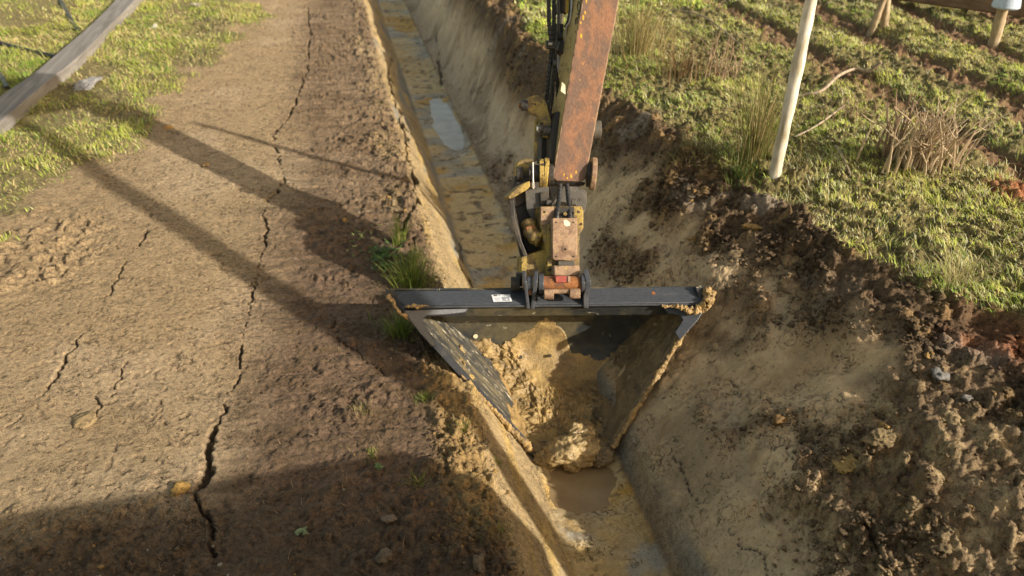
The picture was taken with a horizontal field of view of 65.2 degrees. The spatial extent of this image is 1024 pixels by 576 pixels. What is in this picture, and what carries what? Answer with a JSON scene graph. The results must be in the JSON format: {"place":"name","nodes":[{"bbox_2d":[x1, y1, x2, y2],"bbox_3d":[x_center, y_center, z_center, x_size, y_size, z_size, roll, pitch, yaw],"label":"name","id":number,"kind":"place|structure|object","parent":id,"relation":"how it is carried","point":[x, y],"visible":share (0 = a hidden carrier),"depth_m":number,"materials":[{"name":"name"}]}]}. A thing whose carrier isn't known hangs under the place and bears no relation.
{"place":"outdoors","nodes":[
{"label":"outdoors","id":0,"kind":"place"},
{"bbox_2d":[0,0,276,240],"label":"grass","id":1,"kind":"structure","parent":0,"point":[13,58],"depth_m":10.10,"materials":[{"name":"green plant"}]},
{"bbox_2d":[0,0,1023,575],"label":"ground","id":2,"kind":"structure","parent":0,"point":[682,498],"depth_m":5.06,"materials":[{"name":"soil"}]},
{"bbox_2d":[0,71,9,89],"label":"black hose","id":3,"kind":"object","parent":2,"relation":"on","point":[6,86],"visible":0.91,"depth_m":9.09,"materials":[{"name":"rubber"}]},
{"bbox_2d":[0,41,55,57],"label":"black hose","id":4,"kind":"object","parent":2,"relation":"on","point":[9,45],"visible":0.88,"depth_m":10.23,"materials":[{"name":"rubber"}]},
{"bbox_2d":[58,0,80,32],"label":"black hose","id":5,"kind":"object","parent":2,"relation":"on","point":[68,15],"visible":0.89,"depth_m":11.79,"materials":[{"name":"rubber"}]},
{"bbox_2d":[0,0,144,133],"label":"grey timber","id":6,"kind":"object","parent":2,"relation":"on","point":[22,97],"visible":0.94,"depth_m":9.50,"materials":[{"name":"grey wood"}]},
{"bbox_2d":[72,411,97,428],"bbox_3d":[-2.352,0.729,4.402,0.127,0.036,0.146,-22,38,-31],"label":"clod","id":7,"kind":"object","parent":2,"relation":"on","point":[85,420],"visible":1,"depth_m":4.39,"materials":[{"name":"soil"}]},
{"bbox_2d":[73,76,102,90],"bbox_3d":[-4.897,-2.344,9.185,0.251,0.080,0.387,6,32,10],"label":"stone","id":8,"kind":"object","parent":2,"relation":"on","point":[86,83],"visible":1,"depth_m":9.16,"materials":[{"name":"stone"}]},
{"bbox_2d":[170,480,190,496],"bbox_3d":[-1.657,0.999,3.999,0.084,0.057,0.113,1,32,2],"label":"clod","id":9,"kind":"object","parent":2,"relation":"on","point":[180,487],"visible":1,"depth_m":3.98,"materials":[{"name":"soil"}]},
{"bbox_2d":[190,3,201,7],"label":"stone","id":10,"kind":"object","parent":2,"relation":"on","point":[194,4],"visible":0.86,"depth_m":12.68,"materials":[{"name":"stone"}]},
{"bbox_2d":[200,162,209,166],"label":"clod","id":11,"kind":"object","parent":2,"relation":"on","point":[203,164],"visible":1,"depth_m":7.45,"materials":[{"name":"soil"}]},
{"bbox_2d":[294,526,308,534],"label":"leafy weed","id":12,"kind":"object","parent":2,"relation":"on","point":[300,530],"visible":1,"depth_m":3.78,"materials":[{"name":"green plant"}]},
{"bbox_2d":[145,318,507,575],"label":"straw litter","id":13,"kind":"object","parent":2,"relation":"on","point":[318,461],"visible":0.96,"depth_m":4.20,"materials":[{"name":"beige plant"}]},
{"bbox_2d":[343,398,378,417],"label":"grass tuft","id":14,"kind":"object","parent":2,"relation":"on","point":[357,409],"visible":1,"depth_m":4.56,"materials":[{"name":"green plant"}]},
{"bbox_2d":[339,224,386,251],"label":"leafy weed","id":15,"kind":"object","parent":2,"relation":"on","point":[361,236],"visible":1,"depth_m":6.37,"materials":[{"name":"green plant"}]},
{"bbox_2d":[363,447,392,461],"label":"grass tuft","id":16,"kind":"object","parent":2,"relation":"on","point":[371,455],"visible":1,"depth_m":4.26,"materials":[{"name":"green plant"}]},
{"bbox_2d":[374,463,383,469],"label":"leafy weed","id":17,"kind":"object","parent":2,"relation":"on","point":[378,466],"visible":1,"depth_m":4.17,"materials":[{"name":"green plant"}]},
{"bbox_2d":[352,236,408,268],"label":"leafy weed","id":18,"kind":"object","parent":2,"relation":"on","point":[383,252],"visible":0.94,"depth_m":6.16,"materials":[{"name":"green plant"}]},
{"bbox_2d":[374,547,392,563],"bbox_3d":[-0.590,1.237,3.689,0.071,0.046,0.097,17,35,25],"label":"stone","id":19,"kind":"object","parent":2,"relation":"on","point":[384,555],"visible":1,"depth_m":3.67,"materials":[{"name":"stone"}]},
{"bbox_2d":[371,253,401,271],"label":"leafy weed","id":20,"kind":"object","parent":2,"relation":"on","point":[384,265],"visible":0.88,"depth_m":6.00,"materials":[{"name":"green plant"}]},
{"bbox_2d":[380,514,396,523],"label":"stone","id":21,"kind":"object","parent":2,"relation":"on","point":[389,518],"visible":1,"depth_m":3.87,"materials":[{"name":"stone"}]},
{"bbox_2d":[366,307,419,342],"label":"grass tuft","id":22,"kind":"object","parent":2,"relation":"on","point":[399,324],"visible":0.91,"depth_m":5.24,"materials":[{"name":"green plant"}]},
{"bbox_2d":[384,211,413,246],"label":"grass tuft","id":23,"kind":"object","parent":2,"relation":"on","point":[399,237],"visible":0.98,"depth_m":6.30,"materials":[{"name":"green plant"}]},
{"bbox_2d":[388,241,434,265],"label":"grass tuft","id":24,"kind":"object","parent":2,"relation":"on","point":[418,254],"visible":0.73,"depth_m":6.05,"materials":[{"name":"green plant"}]},
{"bbox_2d":[373,248,455,290],"bbox_3d":[-0.722,-0.101,5.743,0.655,0.329,0.530,-7,32,-10],"label":"grass tuft","id":25,"kind":"object","parent":2,"relation":"on","point":[411,277],"visible":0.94,"depth_m":5.76,"materials":[{"name":"green plant"}]},
{"bbox_2d":[406,467,439,489],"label":"grass tuft","id":26,"kind":"object","parent":2,"relation":"on","point":[419,479],"visible":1,"depth_m":4.11,"materials":[{"name":"green plant"}]},
{"bbox_2d":[412,390,434,405],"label":"grass tuft","id":27,"kind":"object","parent":2,"relation":"on","point":[425,395],"visible":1,"depth_m":4.70,"materials":[{"name":"green plant"}]},
{"bbox_2d":[429,98,466,156],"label":"water","id":28,"kind":"structure","parent":2,"relation":"on","point":[445,126],"depth_m":9.83,"materials":[{"name":"grey liquid"}]},
{"bbox_2d":[446,413,471,439],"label":"grass tuft","id":29,"kind":"object","parent":2,"relation":"on","point":[462,424],"visible":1,"depth_m":4.47,"materials":[{"name":"green plant"}]},
{"bbox_2d":[472,553,484,572],"bbox_3d":[-0.150,1.254,3.650,0.066,0.038,0.109,-7,32,-10],"label":"stone","id":30,"kind":"object","parent":2,"relation":"on","point":[478,561],"visible":1,"depth_m":3.65,"materials":[{"name":"stone"}]},
{"bbox_2d":[471,516,513,545],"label":"grass tuft","id":31,"kind":"object","parent":2,"relation":"on","point":[501,529],"visible":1,"depth_m":3.88,"materials":[{"name":"plant"}]},
{"bbox_2d":[0,33,1023,575],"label":"soil crumbs","id":32,"kind":"object","parent":2,"relation":"on","point":[884,533],"visible":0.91,"depth_m":4.21,"materials":[{"name":"brown soil"}]},
{"bbox_2d":[532,449,556,469],"bbox_3d":[0.212,1.022,4.846,0.192,0.122,0.154,-7,32,-10],"label":"mud lump","id":33,"kind":"object","parent":2,"relation":"on","point":[539,458],"visible":0.41,"depth_m":4.80,"materials":[{"name":"soil"}]},
{"bbox_2d":[504,0,618,298],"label":"excavator","id":34,"kind":"object","parent":2,"relation":"on","point":[547,218],"visible":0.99,"depth_m":5.13,"materials":[{"name":"orange paint"}]},
{"bbox_2d":[385,270,706,456],"bbox_3d":[0.223,0.425,4.954,2.029,0.948,0.836,0,32,0],"label":"ditching bucket","id":35,"kind":"object","parent":34,"relation":"attached to","point":[598,323],"visible":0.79,"depth_m":5.00,"materials":[{"name":"metal"}]},
{"bbox_2d":[386,293,413,325],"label":"edge mud","id":36,"kind":"structure","parent":35,"relation":"attached to","point":[389,298],"depth_m":4.91,"materials":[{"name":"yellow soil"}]},
{"bbox_2d":[405,303,428,309],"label":"edge mud","id":37,"kind":"structure","parent":35,"relation":"attached to","point":[415,306],"depth_m":4.90,"materials":[{"name":"brown soil"}]},
{"bbox_2d":[461,374,533,452],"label":"edge mud","id":38,"kind":"structure","parent":35,"relation":"attached to","point":[526,444],"depth_m":4.86,"materials":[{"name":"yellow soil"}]},
{"bbox_2d":[491,359,526,437],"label":"caked mud","id":39,"kind":"structure","parent":35,"relation":"on","point":[516,418],"depth_m":5.07,"materials":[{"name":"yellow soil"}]},
{"bbox_2d":[470,317,609,451],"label":"caked mud","id":40,"kind":"structure","parent":35,"relation":"on","point":[555,394],"depth_m":5.32,"materials":[{"name":"soil"}]},
{"bbox_2d":[543,433,601,472],"bbox_3d":[0.366,0.971,4.827,0.357,0.235,0.264,-7,32,-10],"label":"mud heap","id":41,"kind":"object","parent":35,"relation":"on","point":[572,453],"visible":1,"depth_m":4.74,"materials":[{"name":"soil"}]},
{"bbox_2d":[567,422,595,434],"bbox_3d":[0.419,0.888,4.890,0.181,0.140,0.142,-20,37,-29],"label":"mud lump","id":42,"kind":"object","parent":41,"relation":"on","point":[576,428],"visible":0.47,"depth_m":4.86,"materials":[{"name":"soil"}]},
{"bbox_2d":[592,314,681,443],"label":"caked mud","id":43,"kind":"structure","parent":35,"relation":"in","point":[640,354],"depth_m":5.09,"materials":[{"name":"brown soil"}]},
{"bbox_2d":[610,290,716,449],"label":"edge mud","id":44,"kind":"structure","parent":35,"relation":"attached to","point":[709,297],"depth_m":4.88,"materials":[{"name":"brown soil"}]},
{"bbox_2d":[662,301,706,314],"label":"edge mud","id":45,"kind":"structure","parent":35,"relation":"attached to","point":[700,307],"depth_m":4.89,"materials":[{"name":"brown soil"}]},
{"bbox_2d":[703,286,711,293],"bbox_3d":[1.209,0.020,4.950,0.064,0.064,0.060,-16,35,-24],"label":"mud lump","id":46,"kind":"object","parent":35,"relation":"on","point":[707,288],"visible":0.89,"depth_m":4.93,"materials":[{"name":"brown soil"}]},
{"bbox_2d":[548,466,616,514],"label":"water","id":47,"kind":"structure","parent":2,"relation":"on","point":[588,489],"depth_m":4.68,"materials":[{"name":"brown liquid"}]},
{"bbox_2d":[593,443,614,467],"bbox_3d":[0.536,1.014,4.842,0.184,0.136,0.169,-7,32,-10],"label":"mud lump","id":48,"kind":"object","parent":2,"relation":"on","point":[604,456],"visible":0.75,"depth_m":4.79,"materials":[{"name":"brown soil"}]},
{"bbox_2d":[514,0,766,32],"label":"grass","id":49,"kind":"structure","parent":2,"relation":"on","point":[620,12],"depth_m":9.46,"materials":[{"name":"green plant"}]},
{"bbox_2d":[620,27,723,90],"bbox_3d":[1.506,-2.200,7.518,0.969,0.499,0.997,2,32,3],"label":"dry rush clump","id":50,"kind":"object","parent":2,"relation":"on","point":[675,65],"visible":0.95,"depth_m":7.52,"materials":[{"name":"brown plant"}]},
{"bbox_2d":[610,0,737,65],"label":"dry rush clump","id":51,"kind":"object","parent":2,"relation":"on","point":[637,44],"visible":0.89,"depth_m":8.00,"materials":[{"name":"green plant"}]},
{"bbox_2d":[654,129,740,178],"bbox_3d":[1.439,-1.043,6.117,0.852,0.285,0.661,-7,32,-10],"label":"dry grass tuft","id":52,"kind":"object","parent":2,"relation":"on","point":[700,148],"visible":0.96,"depth_m":6.10,"materials":[{"name":"plant"}]},
{"bbox_2d":[664,8,751,55],"bbox_3d":[2.150,-2.828,8.677,0.161,0.108,1.884,-10,33,-15],"label":"fallen branch","id":53,"kind":"object","parent":2,"relation":"on","point":[730,36],"visible":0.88,"depth_m":8.78,"materials":[{"name":"brown wood"}]},
{"bbox_2d":[689,24,774,84],"bbox_3d":[1.984,-2.136,7.324,0.719,0.497,0.438,-21,37,-30],"label":"dead bush","id":54,"kind":"object","parent":2,"relation":"on","point":[724,72],"visible":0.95,"depth_m":7.38,"materials":[{"name":"brown plant"}]},
{"bbox_2d":[716,151,783,192],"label":"dry grass tuft","id":55,"kind":"object","parent":2,"relation":"on","point":[741,173],"visible":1,"depth_m":5.74,"materials":[{"name":"green plant"}]},
{"bbox_2d":[741,223,762,230],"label":"clod","id":56,"kind":"object","parent":2,"relation":"on","point":[754,227],"visible":0.81,"depth_m":5.26,"materials":[{"name":"soil"}]},
{"bbox_2d":[706,52,842,170],"bbox_3d":[1.795,-1.306,5.791,1.016,0.862,0.984,-7,32,-10],"label":"dry rush clump","id":57,"kind":"object","parent":2,"relation":"on","point":[756,138],"visible":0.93,"depth_m":5.80,"materials":[{"name":"green plant"}]},
{"bbox_2d":[771,413,785,424],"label":"clod","id":58,"kind":"object","parent":2,"relation":"on","point":[778,419],"visible":1,"depth_m":4.20,"materials":[{"name":"soil"}]},
{"bbox_2d":[768,0,816,179],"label":"fence post","id":59,"kind":"object","parent":2,"relation":"on","point":[794,82],"visible":0.94,"depth_m":5.34,"materials":[{"name":"white wood"}]},
{"bbox_2d":[793,105,843,137],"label":"fallen branch","id":60,"kind":"object","parent":2,"relation":"on","point":[819,123],"visible":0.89,"depth_m":6.33,"materials":[{"name":"beige wood"}]},
{"bbox_2d":[798,61,881,97],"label":"fallen branch","id":61,"kind":"object","parent":2,"relation":"on","point":[843,73],"visible":0.96,"depth_m":7.13,"materials":[{"name":"beige wood"}]},
{"bbox_2d":[834,145,851,175],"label":"fallen branch","id":62,"kind":"object","parent":2,"relation":"on","point":[843,158],"visible":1,"depth_m":5.73,"materials":[{"name":"grey wood"}]},
{"bbox_2d":[832,453,860,474],"bbox_3d":[1.636,0.861,3.869,0.136,0.083,0.134,-7,32,-10],"label":"clod","id":63,"kind":"object","parent":2,"relation":"on","point":[846,465],"visible":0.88,"depth_m":3.85,"materials":[{"name":"soil"}]},
{"bbox_2d":[820,87,894,127],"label":"dead bush","id":64,"kind":"object","parent":2,"relation":"on","point":[844,106],"visible":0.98,"depth_m":6.40,"materials":[{"name":"brown plant"}]},
{"bbox_2d":[866,0,886,36],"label":"fence post","id":65,"kind":"object","parent":2,"relation":"on","point":[877,14],"visible":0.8,"depth_m":8.39,"materials":[{"name":"brown wood"}]},
{"bbox_2d":[861,428,894,447],"bbox_3d":[1.753,0.717,3.827,0.148,0.073,0.118,15,35,22],"label":"clod","id":66,"kind":"object","parent":2,"relation":"on","point":[880,437],"visible":1,"depth_m":3.80,"materials":[{"name":"soil"}]},
{"bbox_2d":[880,0,890,27],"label":"fence post","id":67,"kind":"object","parent":2,"relation":"on","point":[884,18],"visible":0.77,"depth_m":8.40,"materials":[{"name":"brown wood"}]},
{"bbox_2d":[861,89,930,157],"bbox_3d":[2.756,-1.201,5.780,0.416,0.482,0.257,2,32,4],"label":"dead bush","id":68,"kind":"object","parent":2,"relation":"on","point":[902,133],"visible":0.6,"depth_m":5.75,"materials":[{"name":"brown plant"}]},
{"bbox_2d":[856,91,1007,176],"bbox_3d":[2.896,-1.072,5.565,0.848,0.486,0.615,-7,32,-10],"label":"dead bush","id":69,"kind":"object","parent":2,"relation":"on","point":[926,140],"visible":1,"depth_m":5.53,"materials":[{"name":"brown plant"}]},
{"bbox_2d":[930,367,949,380],"bbox_3d":[2.136,0.432,3.987,0.092,0.042,0.120,11,33,18],"label":"stone","id":70,"kind":"object","parent":2,"relation":"on","point":[938,373],"visible":1,"depth_m":3.96,"materials":[{"name":"stone"}]},
{"bbox_2d":[897,243,1023,296],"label":"dry grass tuft","id":71,"kind":"object","parent":2,"relation":"on","point":[957,277],"visible":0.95,"depth_m":4.44,"materials":[{"name":"green plant"}]},
{"bbox_2d":[961,394,972,401],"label":"stone","id":72,"kind":"object","parent":2,"relation":"on","point":[966,398],"visible":1,"depth_m":3.83,"materials":[{"name":"stone"}]},
{"bbox_2d":[987,9,1007,48],"bbox_3d":[4.794,-2.659,7.830,0.130,0.751,0.118,-7,32,-10],"label":"fence post","id":73,"kind":"object","parent":2,"relation":"on","point":[998,25],"visible":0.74,"depth_m":7.86,"materials":[{"name":"brown wood"}]},
{"bbox_2d":[899,0,1023,16],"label":"timber beam","id":74,"kind":"structure","parent":73,"relation":"on","point":[980,5],"depth_m":8.67,"materials":[{"name":"brown wood"}]},
{"bbox_2d":[991,0,1021,9],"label":"plastic cap","id":75,"kind":"object","parent":73,"relation":"on","point":[1007,4],"visible":1,"depth_m":7.62,"materials":[{"name":"white plastic"}]},
{"bbox_2d":[514,0,1023,316],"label":"grass","id":76,"kind":"structure","parent":0,"point":[928,197],"depth_m":6.35,"materials":[{"name":"green plant"}]}
]}

